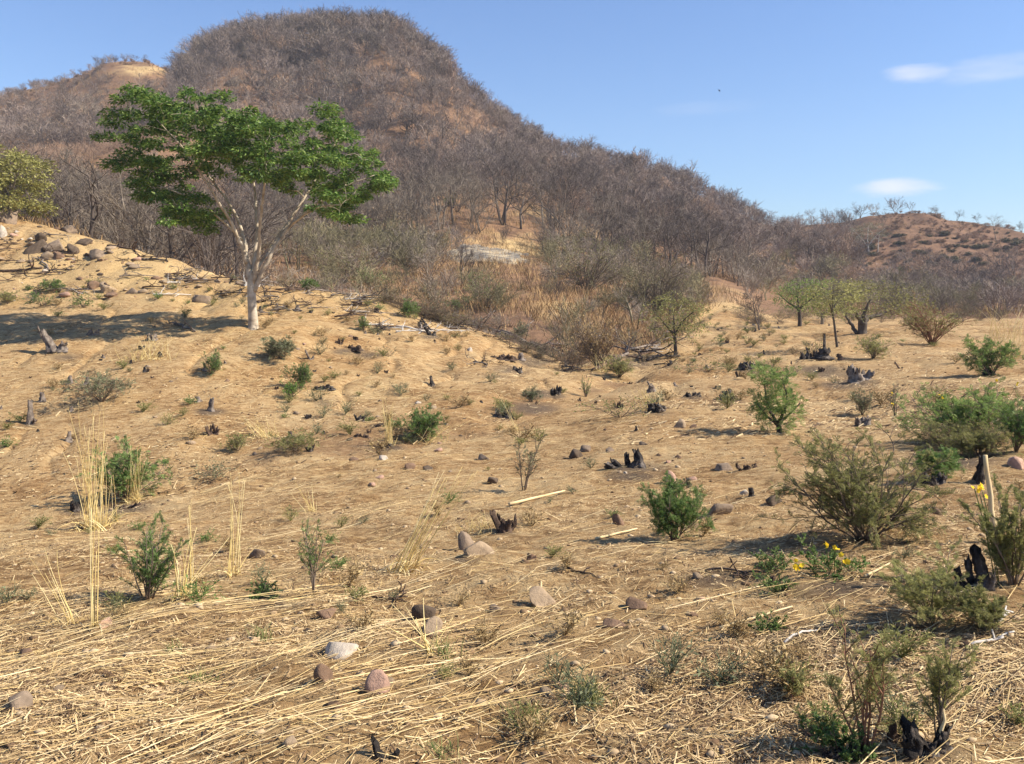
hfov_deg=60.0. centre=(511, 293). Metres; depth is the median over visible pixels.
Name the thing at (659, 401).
grass tuft
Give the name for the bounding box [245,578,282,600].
leafy plant
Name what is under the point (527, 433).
weed
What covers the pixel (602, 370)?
grass tuft
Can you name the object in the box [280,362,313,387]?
shrub
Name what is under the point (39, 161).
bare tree
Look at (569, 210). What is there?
bare tree
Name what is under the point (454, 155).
bare tree
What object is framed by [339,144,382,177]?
bare bush
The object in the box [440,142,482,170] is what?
bare bush
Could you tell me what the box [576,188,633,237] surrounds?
bare tree
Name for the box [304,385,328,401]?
weed
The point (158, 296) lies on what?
weed
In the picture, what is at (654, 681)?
weed
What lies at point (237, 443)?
shrub
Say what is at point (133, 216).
bare tree
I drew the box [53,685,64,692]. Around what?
stone
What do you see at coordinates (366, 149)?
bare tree
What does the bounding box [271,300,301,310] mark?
fallen branch
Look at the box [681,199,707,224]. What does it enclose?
bare tree
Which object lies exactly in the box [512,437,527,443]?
weed
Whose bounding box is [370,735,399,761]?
stump
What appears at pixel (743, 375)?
weed
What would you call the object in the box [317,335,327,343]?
weed
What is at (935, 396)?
weed
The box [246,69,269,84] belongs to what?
rock crag
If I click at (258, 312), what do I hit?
fallen branch
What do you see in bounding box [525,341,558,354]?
scrub bush
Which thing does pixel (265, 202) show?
bare tree
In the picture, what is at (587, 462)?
weed
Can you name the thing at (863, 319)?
field tree
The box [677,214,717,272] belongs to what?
bare tree
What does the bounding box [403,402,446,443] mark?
shrub
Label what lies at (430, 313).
scrub bush
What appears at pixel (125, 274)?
fallen branch
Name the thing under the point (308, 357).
stump
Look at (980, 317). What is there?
scrub bush
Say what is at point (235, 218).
bare tree
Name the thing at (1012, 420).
shrub
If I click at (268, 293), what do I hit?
fallen branch
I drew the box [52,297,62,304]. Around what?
weed
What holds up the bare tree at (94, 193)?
on the ground at (338, 442)
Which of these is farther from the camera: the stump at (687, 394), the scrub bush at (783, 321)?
the scrub bush at (783, 321)
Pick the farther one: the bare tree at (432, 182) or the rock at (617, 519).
the bare tree at (432, 182)
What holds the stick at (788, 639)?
on the ground at (338, 442)
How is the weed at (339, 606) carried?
on the ground at (338, 442)
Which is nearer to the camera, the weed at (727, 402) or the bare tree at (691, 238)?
the weed at (727, 402)
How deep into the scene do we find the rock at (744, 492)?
8.89 m
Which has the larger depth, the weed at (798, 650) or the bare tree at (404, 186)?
the bare tree at (404, 186)
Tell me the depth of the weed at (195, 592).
5.29 m
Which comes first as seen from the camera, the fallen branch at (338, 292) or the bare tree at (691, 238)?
the fallen branch at (338, 292)
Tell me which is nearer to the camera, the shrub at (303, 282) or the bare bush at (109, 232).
the shrub at (303, 282)
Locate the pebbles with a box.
[0,269,1023,763]
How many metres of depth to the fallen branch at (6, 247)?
45.37 m
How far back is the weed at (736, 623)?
4.16 m
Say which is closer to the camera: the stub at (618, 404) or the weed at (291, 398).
the stub at (618, 404)
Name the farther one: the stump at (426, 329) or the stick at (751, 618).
the stump at (426, 329)
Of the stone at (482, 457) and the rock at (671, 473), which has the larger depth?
the stone at (482, 457)
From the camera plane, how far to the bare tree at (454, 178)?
133.19 m
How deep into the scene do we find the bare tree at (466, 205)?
121.68 m
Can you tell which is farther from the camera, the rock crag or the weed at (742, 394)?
the rock crag
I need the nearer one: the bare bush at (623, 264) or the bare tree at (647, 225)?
the bare bush at (623, 264)
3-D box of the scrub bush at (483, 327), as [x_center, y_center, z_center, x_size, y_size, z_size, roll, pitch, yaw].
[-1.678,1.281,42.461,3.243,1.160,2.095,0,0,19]
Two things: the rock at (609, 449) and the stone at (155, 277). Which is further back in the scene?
the stone at (155, 277)
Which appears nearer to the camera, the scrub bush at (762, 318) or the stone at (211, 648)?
the stone at (211, 648)
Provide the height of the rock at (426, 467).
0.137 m
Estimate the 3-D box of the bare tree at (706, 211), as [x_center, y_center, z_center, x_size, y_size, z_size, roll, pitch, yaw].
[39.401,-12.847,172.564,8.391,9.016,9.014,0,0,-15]
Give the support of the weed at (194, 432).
on the ground at (338, 442)
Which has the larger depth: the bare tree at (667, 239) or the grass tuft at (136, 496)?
the bare tree at (667, 239)
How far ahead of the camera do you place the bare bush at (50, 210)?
60.80 m
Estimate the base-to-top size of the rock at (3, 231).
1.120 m
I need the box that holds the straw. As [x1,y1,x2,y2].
[0,219,1023,763]
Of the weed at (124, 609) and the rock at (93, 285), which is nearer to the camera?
the weed at (124, 609)
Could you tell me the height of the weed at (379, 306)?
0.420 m
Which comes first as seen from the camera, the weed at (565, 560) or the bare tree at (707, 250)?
the weed at (565, 560)
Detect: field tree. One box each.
[769,276,834,325]
[792,277,869,346]
[804,296,844,323]
[822,278,939,333]
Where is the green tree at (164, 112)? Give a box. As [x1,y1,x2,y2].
[89,82,400,329]
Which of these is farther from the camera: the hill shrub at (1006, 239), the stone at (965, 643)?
the hill shrub at (1006, 239)
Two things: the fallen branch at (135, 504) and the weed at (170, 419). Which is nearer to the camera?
the fallen branch at (135, 504)
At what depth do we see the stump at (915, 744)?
2.97 m
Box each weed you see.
[0,435,18,446]
[0,579,22,601]
[1,421,13,429]
[8,411,35,421]
[16,584,39,599]
[29,514,53,527]
[41,377,61,387]
[48,309,66,315]
[51,362,63,369]
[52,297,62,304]
[95,593,128,612]
[98,300,110,309]
[100,538,125,553]
[100,601,137,618]
[102,587,135,607]
[115,357,129,368]
[128,518,150,530]
[136,399,158,412]
[138,527,166,542]
[150,290,164,298]
[158,412,181,424]
[170,573,225,605]
[177,306,190,315]
[179,406,190,415]
[181,426,204,439]
[183,395,198,403]
[195,569,223,588]
[197,528,220,541]
[219,535,251,551]
[245,561,276,582]
[260,316,277,323]
[260,319,272,327]
[277,402,292,411]
[280,504,302,520]
[281,393,297,402]
[284,300,295,307]
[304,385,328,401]
[309,343,330,354]
[309,420,324,433]
[310,326,332,335]
[315,402,336,418]
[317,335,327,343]
[319,374,329,381]
[319,530,341,541]
[320,550,350,570]
[320,554,368,586]
[326,371,341,377]
[331,599,345,611]
[333,417,359,434]
[334,513,351,528]
[340,585,368,600]
[341,400,356,415]
[342,605,380,629]
[346,354,368,363]
[357,515,368,522]
[363,437,393,455]
[367,323,378,333]
[373,360,388,372]
[374,347,388,355]
[375,302,384,309]
[375,406,395,423]
[378,425,411,438]
[382,413,413,428]
[388,585,398,597]
[393,384,408,394]
[403,423,425,437]
[403,432,418,443]
[428,500,452,514]
[435,659,460,678]
[436,488,462,503]
[439,588,470,605]
[440,332,450,340]
[442,344,450,353]
[445,392,471,406]
[446,361,457,369]
[453,652,483,676]
[470,607,502,644]
[484,371,498,381]
[492,395,508,407]
[493,397,513,411]
[493,399,511,415]
[498,703,561,751]
[502,423,538,441]
[504,425,518,433]
[510,410,523,419]
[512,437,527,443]
[512,698,552,725]
[516,507,551,525]
[521,424,549,440]
[533,601,586,635]
[538,646,581,687]
[543,543,565,556]
[552,656,605,711]
[558,550,580,568]
[581,455,599,467]
[603,508,621,516]
[645,387,665,402]
[645,668,670,692]
[648,624,711,681]
[654,559,668,568]
[655,386,680,399]
[660,573,693,596]
[689,514,714,535]
[691,638,749,686]
[699,486,712,495]
[712,610,738,624]
[713,390,739,404]
[716,389,741,408]
[718,631,819,682]
[721,354,730,364]
[722,363,738,371]
[722,608,756,635]
[724,354,739,363]
[725,620,756,639]
[726,385,749,399]
[738,368,749,378]
[743,353,755,362]
[747,565,799,595]
[750,651,828,694]
[767,354,781,365]
[770,655,826,687]
[780,669,807,698]
[787,346,801,353]
[787,640,817,657]
[792,694,854,737]
[803,371,818,379]
[869,386,893,404]
[870,683,924,718]
[878,620,951,658]
[879,692,931,733]
[884,383,899,415]
[891,544,917,558]
[923,385,953,401]
[944,354,964,362]
[997,700,1023,726]
[1012,478,1023,487]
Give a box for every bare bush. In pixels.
[1,178,100,227]
[2,133,60,218]
[13,190,78,226]
[14,148,128,231]
[15,163,56,219]
[15,165,123,232]
[18,153,96,225]
[50,169,132,228]
[77,193,180,258]
[95,151,303,276]
[99,187,156,247]
[103,191,200,267]
[116,202,179,255]
[144,187,249,264]
[183,178,274,275]
[202,161,279,213]
[215,243,300,287]
[236,183,288,233]
[243,185,304,224]
[262,167,304,208]
[279,179,348,229]
[296,196,347,233]
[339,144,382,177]
[340,225,390,264]
[354,164,396,184]
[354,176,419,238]
[356,181,410,229]
[369,223,410,265]
[380,172,450,233]
[381,152,439,197]
[401,229,463,275]
[402,142,473,193]
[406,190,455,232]
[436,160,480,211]
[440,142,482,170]
[442,185,508,233]
[450,256,497,299]
[455,269,527,313]
[478,152,541,194]
[493,226,514,244]
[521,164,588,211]
[526,176,601,232]
[528,201,590,249]
[534,206,613,257]
[538,301,600,355]
[539,277,570,300]
[541,165,591,213]
[543,299,607,352]
[590,200,640,241]
[592,213,646,248]
[599,190,641,236]
[601,246,642,289]
[616,220,678,270]
[621,186,679,234]
[632,195,681,231]
[636,189,679,228]
[637,210,721,261]
[649,267,712,308]
[655,198,706,230]
[657,213,706,256]
[675,225,742,273]
[697,209,742,255]
[700,229,769,280]
[800,270,873,308]
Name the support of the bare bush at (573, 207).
on the ground at (338, 442)
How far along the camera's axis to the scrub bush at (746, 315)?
60.66 m
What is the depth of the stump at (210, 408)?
22.99 m
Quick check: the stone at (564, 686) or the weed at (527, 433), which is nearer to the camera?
the stone at (564, 686)
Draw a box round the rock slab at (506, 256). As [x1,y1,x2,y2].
[445,244,529,263]
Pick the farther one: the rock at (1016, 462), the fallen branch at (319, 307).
the fallen branch at (319, 307)
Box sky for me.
[0,0,1023,232]
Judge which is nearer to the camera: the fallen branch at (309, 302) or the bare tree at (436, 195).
the fallen branch at (309, 302)
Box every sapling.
[294,518,335,595]
[508,433,546,490]
[744,359,807,435]
[821,603,912,751]
[905,636,986,734]
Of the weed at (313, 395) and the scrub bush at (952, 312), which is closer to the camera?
the weed at (313, 395)
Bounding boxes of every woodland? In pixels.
[0,1,1023,342]
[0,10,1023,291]
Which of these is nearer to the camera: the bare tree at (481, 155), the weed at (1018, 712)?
the weed at (1018, 712)
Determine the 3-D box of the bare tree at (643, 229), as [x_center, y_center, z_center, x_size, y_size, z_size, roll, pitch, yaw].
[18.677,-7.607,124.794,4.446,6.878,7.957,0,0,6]
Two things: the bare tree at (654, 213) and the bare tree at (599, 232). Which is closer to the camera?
the bare tree at (599, 232)
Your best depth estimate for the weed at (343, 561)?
6.23 m
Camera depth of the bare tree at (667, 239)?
119.41 m
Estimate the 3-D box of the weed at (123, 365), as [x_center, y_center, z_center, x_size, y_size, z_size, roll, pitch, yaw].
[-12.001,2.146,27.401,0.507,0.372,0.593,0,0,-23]
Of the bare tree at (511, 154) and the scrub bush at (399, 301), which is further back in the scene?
the bare tree at (511, 154)
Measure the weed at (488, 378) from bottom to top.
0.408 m
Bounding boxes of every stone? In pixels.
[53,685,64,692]
[59,292,70,296]
[105,246,115,249]
[128,264,140,268]
[138,289,147,292]
[151,276,162,279]
[186,441,195,444]
[204,645,216,649]
[325,699,342,708]
[478,454,488,459]
[539,685,553,696]
[553,682,570,690]
[686,476,696,479]
[688,611,697,616]
[693,572,702,578]
[960,641,972,649]
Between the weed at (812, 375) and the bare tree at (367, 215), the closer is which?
the weed at (812, 375)
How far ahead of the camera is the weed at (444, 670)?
3.76 m
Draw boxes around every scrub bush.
[368,286,393,299]
[374,292,416,304]
[375,293,392,301]
[382,286,423,308]
[415,300,435,315]
[416,293,463,319]
[421,304,445,318]
[424,302,469,322]
[435,312,474,326]
[455,308,510,331]
[494,328,525,343]
[512,336,540,352]
[516,343,537,352]
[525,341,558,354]
[530,342,555,356]
[535,349,569,362]
[560,343,588,368]
[570,355,599,366]
[728,303,770,317]
[731,306,763,323]
[750,310,774,323]
[772,309,791,320]
[774,318,790,323]
[776,302,796,317]
[790,307,812,317]
[790,311,811,320]
[812,310,831,320]
[829,312,860,323]
[867,306,898,322]
[940,300,984,320]
[941,307,975,323]
[963,310,994,320]
[983,303,1016,319]
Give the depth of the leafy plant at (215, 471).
17.74 m
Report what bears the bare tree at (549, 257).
on the ground at (338, 442)
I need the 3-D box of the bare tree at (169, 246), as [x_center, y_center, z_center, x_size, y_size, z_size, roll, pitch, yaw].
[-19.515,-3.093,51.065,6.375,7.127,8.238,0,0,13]
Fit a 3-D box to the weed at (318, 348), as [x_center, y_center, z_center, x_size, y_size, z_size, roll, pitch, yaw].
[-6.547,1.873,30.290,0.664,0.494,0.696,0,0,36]
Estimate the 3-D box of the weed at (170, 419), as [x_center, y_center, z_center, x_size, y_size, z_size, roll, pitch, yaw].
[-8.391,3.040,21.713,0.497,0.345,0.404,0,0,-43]
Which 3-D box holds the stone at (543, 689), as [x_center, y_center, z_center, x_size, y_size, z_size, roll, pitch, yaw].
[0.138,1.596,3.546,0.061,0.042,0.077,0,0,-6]
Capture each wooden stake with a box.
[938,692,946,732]
[983,455,996,526]
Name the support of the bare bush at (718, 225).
on the ground at (338, 442)
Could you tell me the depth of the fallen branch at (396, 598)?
5.27 m
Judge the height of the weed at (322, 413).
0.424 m
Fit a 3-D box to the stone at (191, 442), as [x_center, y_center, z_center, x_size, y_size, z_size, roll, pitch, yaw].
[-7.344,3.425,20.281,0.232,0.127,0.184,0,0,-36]
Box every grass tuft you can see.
[24,548,93,625]
[55,401,136,531]
[89,502,112,636]
[111,335,179,360]
[117,444,147,503]
[155,663,223,685]
[156,638,185,653]
[167,528,200,601]
[178,538,251,592]
[187,505,199,583]
[208,473,259,577]
[240,411,279,440]
[244,622,273,640]
[291,483,316,511]
[367,468,474,575]
[382,402,403,445]
[386,598,452,658]
[405,422,466,446]
[418,730,460,763]
[426,631,476,659]
[453,510,492,539]
[492,387,518,428]
[496,693,546,735]
[555,670,621,710]
[590,351,612,372]
[622,386,666,410]
[827,505,947,539]
[951,299,1023,358]
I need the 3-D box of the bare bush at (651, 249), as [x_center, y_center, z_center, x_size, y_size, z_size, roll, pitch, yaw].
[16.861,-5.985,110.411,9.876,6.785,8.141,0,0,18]
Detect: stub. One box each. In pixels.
[205,423,219,435]
[304,414,311,418]
[335,338,343,344]
[354,413,364,421]
[614,401,623,407]
[646,385,655,392]
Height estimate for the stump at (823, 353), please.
0.966 m
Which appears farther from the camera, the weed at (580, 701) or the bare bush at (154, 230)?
the bare bush at (154, 230)
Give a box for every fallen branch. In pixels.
[0,241,19,249]
[0,251,41,271]
[4,254,26,262]
[11,265,45,274]
[29,229,71,239]
[36,262,65,275]
[48,262,83,272]
[61,285,100,295]
[107,236,139,255]
[119,265,153,278]
[136,250,163,257]
[141,256,167,262]
[142,279,177,288]
[152,286,190,296]
[164,268,187,274]
[169,318,195,331]
[173,271,197,279]
[174,269,193,277]
[184,268,224,281]
[187,257,203,269]
[206,283,230,291]
[209,272,242,277]
[216,286,246,296]
[235,276,273,287]
[243,280,281,285]
[256,283,278,298]
[256,291,270,302]
[257,310,284,314]
[259,281,282,295]
[263,297,283,306]
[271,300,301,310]
[276,278,309,289]
[283,277,308,291]
[299,298,326,305]
[304,283,337,293]
[308,299,337,308]
[331,289,368,295]
[334,304,377,318]
[338,296,367,305]
[346,291,375,303]
[353,294,389,303]
[361,284,387,297]
[368,303,395,314]
[371,322,392,331]
[371,581,409,607]
[373,317,401,327]
[394,322,431,333]
[410,315,438,323]
[429,323,452,331]
[465,347,486,367]
[506,339,526,350]
[560,354,579,370]
[563,361,584,371]
[568,566,595,576]
[653,358,678,368]
[705,557,765,579]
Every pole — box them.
[508,490,564,504]
[595,528,637,539]
[864,563,889,576]
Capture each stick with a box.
[27,248,53,268]
[396,325,425,332]
[420,318,430,329]
[719,606,792,628]
[783,629,818,642]
[971,629,1014,644]
[995,606,1012,623]
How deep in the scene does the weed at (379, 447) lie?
15.37 m
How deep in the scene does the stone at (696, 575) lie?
5.26 m
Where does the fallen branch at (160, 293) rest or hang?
on the ground at (338, 442)
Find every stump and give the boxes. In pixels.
[25,399,35,424]
[37,325,68,351]
[37,392,46,402]
[65,375,73,384]
[65,431,72,442]
[70,500,84,512]
[86,329,99,335]
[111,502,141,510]
[146,333,157,340]
[207,397,214,411]
[305,349,313,359]
[305,444,314,451]
[313,384,335,390]
[343,344,363,350]
[354,433,370,437]
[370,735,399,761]
[422,325,435,335]
[429,375,434,386]
[490,354,517,360]
[490,509,516,532]
[494,408,513,418]
[513,366,523,372]
[518,352,525,361]
[550,384,561,395]
[604,448,645,469]
[647,402,665,412]
[683,392,701,397]
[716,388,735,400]
[719,745,725,757]
[735,462,756,470]
[736,361,754,370]
[748,487,754,496]
[767,575,775,585]
[799,333,834,359]
[818,367,824,371]
[821,744,862,761]
[836,353,844,360]
[846,363,874,383]
[853,415,870,426]
[886,719,900,742]
[899,714,953,759]
[918,472,947,487]
[953,544,995,590]
[971,455,985,484]
[981,367,996,375]
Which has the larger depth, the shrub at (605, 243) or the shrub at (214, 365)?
the shrub at (605, 243)
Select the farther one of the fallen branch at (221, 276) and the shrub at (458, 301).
the shrub at (458, 301)
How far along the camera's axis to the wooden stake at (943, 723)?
3.01 m
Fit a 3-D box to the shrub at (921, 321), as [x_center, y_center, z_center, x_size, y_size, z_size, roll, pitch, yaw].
[18.740,1.003,39.385,3.942,2.596,2.964,0,0,0]
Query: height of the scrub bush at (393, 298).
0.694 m
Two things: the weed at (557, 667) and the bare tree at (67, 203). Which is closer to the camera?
the weed at (557, 667)
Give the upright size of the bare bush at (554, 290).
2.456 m
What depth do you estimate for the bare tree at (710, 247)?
119.12 m
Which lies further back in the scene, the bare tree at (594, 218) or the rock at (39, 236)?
the bare tree at (594, 218)
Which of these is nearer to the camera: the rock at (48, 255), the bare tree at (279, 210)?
the rock at (48, 255)
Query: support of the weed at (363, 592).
on the ground at (338, 442)
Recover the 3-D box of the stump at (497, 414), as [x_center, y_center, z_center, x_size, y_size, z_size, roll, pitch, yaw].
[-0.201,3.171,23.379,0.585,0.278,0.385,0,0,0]
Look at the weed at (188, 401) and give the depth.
23.55 m
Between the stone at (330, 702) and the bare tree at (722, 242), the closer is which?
the stone at (330, 702)
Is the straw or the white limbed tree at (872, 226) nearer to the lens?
the straw
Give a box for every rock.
[0,208,17,224]
[0,225,6,237]
[8,691,32,712]
[20,648,33,659]
[23,239,46,253]
[35,232,46,240]
[41,251,53,258]
[42,239,64,251]
[53,251,64,258]
[60,225,77,233]
[67,244,79,253]
[75,238,92,245]
[87,281,99,289]
[89,249,107,259]
[99,283,116,292]
[99,617,111,628]
[103,291,117,297]
[125,288,137,293]
[192,295,211,303]
[249,549,265,557]
[283,735,298,747]
[313,663,332,682]
[315,608,335,618]
[325,642,358,659]
[365,669,389,694]
[379,455,387,459]
[404,463,415,469]
[411,604,435,621]
[422,616,442,637]
[423,465,432,470]
[458,531,473,550]
[463,541,494,556]
[487,477,497,483]
[489,604,500,612]
[527,553,536,559]
[529,586,555,607]
[569,448,582,458]
[580,445,590,451]
[602,618,625,627]
[606,447,613,452]
[612,514,623,525]
[625,596,647,609]
[665,470,676,482]
[674,418,685,427]
[708,503,733,515]
[715,463,732,470]
[740,489,747,494]
[765,495,782,505]
[781,585,790,591]
[930,506,942,514]
[1007,457,1023,469]
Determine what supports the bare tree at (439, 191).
on the ground at (338, 442)
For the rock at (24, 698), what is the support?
on the ground at (338, 442)
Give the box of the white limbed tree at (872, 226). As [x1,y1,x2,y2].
[844,222,889,255]
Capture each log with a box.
[468,306,515,338]
[499,315,563,346]
[530,337,585,356]
[541,339,576,361]
[571,301,687,371]
[575,304,692,360]
[646,346,680,360]
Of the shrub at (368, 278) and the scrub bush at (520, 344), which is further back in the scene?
the shrub at (368, 278)
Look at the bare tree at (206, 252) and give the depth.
62.81 m
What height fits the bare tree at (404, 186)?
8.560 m
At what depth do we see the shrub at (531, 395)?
25.98 m
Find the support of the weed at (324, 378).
on the ground at (338, 442)
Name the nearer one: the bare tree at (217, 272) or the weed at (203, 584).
the weed at (203, 584)
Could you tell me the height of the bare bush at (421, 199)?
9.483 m
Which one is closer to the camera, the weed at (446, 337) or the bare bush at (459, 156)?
the weed at (446, 337)
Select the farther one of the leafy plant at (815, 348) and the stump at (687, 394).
the leafy plant at (815, 348)
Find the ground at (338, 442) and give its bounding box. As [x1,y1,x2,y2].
[0,34,1023,763]
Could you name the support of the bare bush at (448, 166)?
on the ground at (338, 442)
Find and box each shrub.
[0,287,19,303]
[37,279,65,291]
[56,368,139,401]
[74,433,173,500]
[107,510,192,600]
[199,349,223,375]
[219,431,253,451]
[256,334,296,360]
[264,427,329,451]
[279,380,306,396]
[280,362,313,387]
[299,277,319,288]
[303,243,382,282]
[350,266,393,287]
[354,316,370,329]
[398,298,420,317]
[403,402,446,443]
[441,290,475,311]
[460,272,516,307]
[513,319,531,338]
[520,388,543,401]
[542,240,635,292]
[561,235,630,251]
[565,315,636,366]
[580,376,591,396]
[599,353,635,376]
[609,245,702,313]
[637,470,718,540]
[753,417,955,548]
[850,387,875,415]
[852,334,892,358]
[869,244,877,249]
[872,535,978,626]
[881,289,983,344]
[889,413,984,448]
[894,376,1023,436]
[911,445,966,478]
[931,572,1023,632]
[937,422,1023,457]
[939,230,949,235]
[956,334,1023,376]
[957,472,1023,585]
[971,244,983,247]
[988,389,1023,451]
[1000,237,1011,242]
[1009,239,1023,244]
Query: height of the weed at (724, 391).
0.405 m
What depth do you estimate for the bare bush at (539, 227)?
115.90 m
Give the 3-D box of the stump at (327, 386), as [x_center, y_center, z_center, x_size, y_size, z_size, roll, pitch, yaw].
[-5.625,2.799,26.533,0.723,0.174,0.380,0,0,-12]
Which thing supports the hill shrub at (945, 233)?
on the ground at (338, 442)
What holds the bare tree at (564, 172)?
on the ground at (338, 442)
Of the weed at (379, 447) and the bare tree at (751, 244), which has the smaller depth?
the weed at (379, 447)
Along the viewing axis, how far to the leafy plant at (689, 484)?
9.75 m
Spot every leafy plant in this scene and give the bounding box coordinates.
[19,288,63,305]
[66,290,93,308]
[189,457,238,477]
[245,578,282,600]
[374,346,396,355]
[381,381,402,390]
[570,391,661,417]
[670,354,733,371]
[674,477,691,487]
[746,359,804,375]
[746,609,788,633]
[748,545,797,578]
[790,702,879,763]
[792,533,870,582]
[804,340,829,352]
[898,417,919,430]
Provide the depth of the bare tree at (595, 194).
155.81 m
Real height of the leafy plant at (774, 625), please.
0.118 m
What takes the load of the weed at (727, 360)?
on the ground at (338, 442)
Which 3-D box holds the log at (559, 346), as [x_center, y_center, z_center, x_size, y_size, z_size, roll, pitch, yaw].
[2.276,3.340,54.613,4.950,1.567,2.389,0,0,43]
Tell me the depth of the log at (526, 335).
57.51 m
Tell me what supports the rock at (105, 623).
on the ground at (338, 442)
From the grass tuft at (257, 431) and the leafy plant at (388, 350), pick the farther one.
the leafy plant at (388, 350)
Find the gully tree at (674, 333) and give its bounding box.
[638,291,715,354]
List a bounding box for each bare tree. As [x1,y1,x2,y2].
[4,142,80,222]
[12,155,85,228]
[18,154,69,223]
[23,157,107,222]
[29,149,73,178]
[29,157,130,227]
[42,146,98,182]
[43,146,71,224]
[46,167,129,232]
[47,163,159,240]
[48,139,129,237]
[55,162,181,246]
[60,156,131,236]
[61,194,129,240]
[78,179,207,246]
[84,169,166,241]
[86,158,179,253]
[90,163,136,242]
[107,202,208,266]
[113,182,234,259]
[119,211,186,255]
[127,178,191,257]
[144,226,225,263]
[166,189,254,274]
[175,221,235,270]
[180,206,274,272]
[183,180,232,264]
[194,180,251,237]
[206,195,261,267]
[208,189,302,276]
[210,221,235,275]
[221,183,302,235]
[225,181,254,256]
[228,199,286,260]
[238,182,269,204]
[262,226,304,270]
[265,180,319,227]
[266,219,308,263]
[271,184,311,238]
[285,197,328,239]
[286,225,311,271]
[296,182,318,227]
[303,225,327,266]
[307,222,340,259]
[339,193,375,235]
[342,194,385,241]
[347,141,380,181]
[354,178,397,234]
[363,149,393,170]
[363,190,415,236]
[373,168,418,212]
[377,143,405,177]
[386,177,420,225]
[391,143,421,181]
[396,225,445,248]
[397,182,447,228]
[398,159,452,218]
[410,160,449,215]
[411,167,459,206]
[412,174,448,210]
[414,167,466,229]
[422,164,488,224]
[423,146,437,169]
[425,137,440,156]
[439,155,469,202]
[440,149,478,186]
[443,161,474,207]
[449,244,485,283]
[454,176,489,224]
[460,171,512,230]
[468,145,519,188]
[469,165,531,224]
[479,152,512,184]
[481,171,528,218]
[484,182,543,228]
[498,143,530,182]
[505,149,530,190]
[511,175,571,226]
[517,187,577,244]
[526,152,560,191]
[527,164,572,198]
[529,235,564,282]
[531,199,574,241]
[531,228,546,258]
[536,176,571,226]
[540,175,564,217]
[541,203,559,254]
[544,158,591,207]
[546,176,576,228]
[550,170,597,215]
[554,196,582,235]
[564,205,627,248]
[565,199,602,238]
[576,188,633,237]
[580,179,610,209]
[580,202,610,241]
[583,196,621,235]
[584,216,628,254]
[592,175,622,218]
[599,188,633,225]
[610,214,635,259]
[610,215,666,261]
[612,267,675,328]
[623,201,669,254]
[623,206,677,259]
[631,217,655,259]
[633,211,699,266]
[639,198,664,252]
[646,257,677,281]
[650,283,684,317]
[652,221,689,256]
[653,194,687,220]
[660,197,683,240]
[667,216,736,277]
[667,220,715,267]
[673,234,696,263]
[676,194,688,229]
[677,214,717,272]
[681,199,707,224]
[690,225,721,275]
[700,216,724,261]
[702,231,731,274]
[703,221,741,273]
[704,205,737,238]
[710,228,745,276]
[718,229,745,251]
[720,222,746,257]
[722,241,752,285]
[732,287,765,329]
[737,245,760,278]
[740,232,765,259]
[794,231,826,266]
[808,258,835,279]
[849,203,870,217]
[937,251,979,277]
[985,214,1007,239]
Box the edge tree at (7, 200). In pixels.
[0,144,62,219]
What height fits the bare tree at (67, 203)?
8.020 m
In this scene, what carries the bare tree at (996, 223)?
on the ground at (338, 442)
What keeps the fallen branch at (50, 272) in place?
on the ground at (338, 442)
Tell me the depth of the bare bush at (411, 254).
88.12 m
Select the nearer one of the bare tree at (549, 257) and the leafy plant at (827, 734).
the leafy plant at (827, 734)
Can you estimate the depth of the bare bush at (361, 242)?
90.76 m
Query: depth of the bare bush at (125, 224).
70.45 m
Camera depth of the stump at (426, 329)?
37.43 m
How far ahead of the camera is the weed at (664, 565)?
5.52 m
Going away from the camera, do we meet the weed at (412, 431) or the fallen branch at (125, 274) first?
the weed at (412, 431)
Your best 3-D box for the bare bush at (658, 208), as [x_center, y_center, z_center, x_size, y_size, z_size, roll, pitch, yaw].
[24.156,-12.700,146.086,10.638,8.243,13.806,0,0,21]
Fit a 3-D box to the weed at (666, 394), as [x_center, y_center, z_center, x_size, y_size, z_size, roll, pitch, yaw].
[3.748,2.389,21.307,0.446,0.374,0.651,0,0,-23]
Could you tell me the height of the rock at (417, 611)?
0.151 m
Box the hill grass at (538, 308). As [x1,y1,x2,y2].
[0,36,1023,361]
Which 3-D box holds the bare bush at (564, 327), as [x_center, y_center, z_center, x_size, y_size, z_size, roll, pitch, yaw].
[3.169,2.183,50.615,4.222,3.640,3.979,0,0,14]
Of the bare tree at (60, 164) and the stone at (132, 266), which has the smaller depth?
the stone at (132, 266)
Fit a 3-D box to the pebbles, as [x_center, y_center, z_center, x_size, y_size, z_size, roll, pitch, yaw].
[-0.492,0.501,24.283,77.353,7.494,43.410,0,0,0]
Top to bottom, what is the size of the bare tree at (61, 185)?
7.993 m
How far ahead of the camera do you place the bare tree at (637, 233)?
118.83 m
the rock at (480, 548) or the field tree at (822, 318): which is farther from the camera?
the field tree at (822, 318)
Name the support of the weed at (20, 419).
on the ground at (338, 442)
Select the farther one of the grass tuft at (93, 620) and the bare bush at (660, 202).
the bare bush at (660, 202)
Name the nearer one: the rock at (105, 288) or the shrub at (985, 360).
the shrub at (985, 360)
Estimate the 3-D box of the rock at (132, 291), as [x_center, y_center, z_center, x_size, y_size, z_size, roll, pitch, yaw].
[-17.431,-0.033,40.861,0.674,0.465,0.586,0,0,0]
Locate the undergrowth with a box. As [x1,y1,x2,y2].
[2,58,1023,302]
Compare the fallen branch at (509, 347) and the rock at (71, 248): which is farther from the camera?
the rock at (71, 248)
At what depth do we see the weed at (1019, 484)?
8.46 m
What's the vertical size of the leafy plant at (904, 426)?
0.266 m

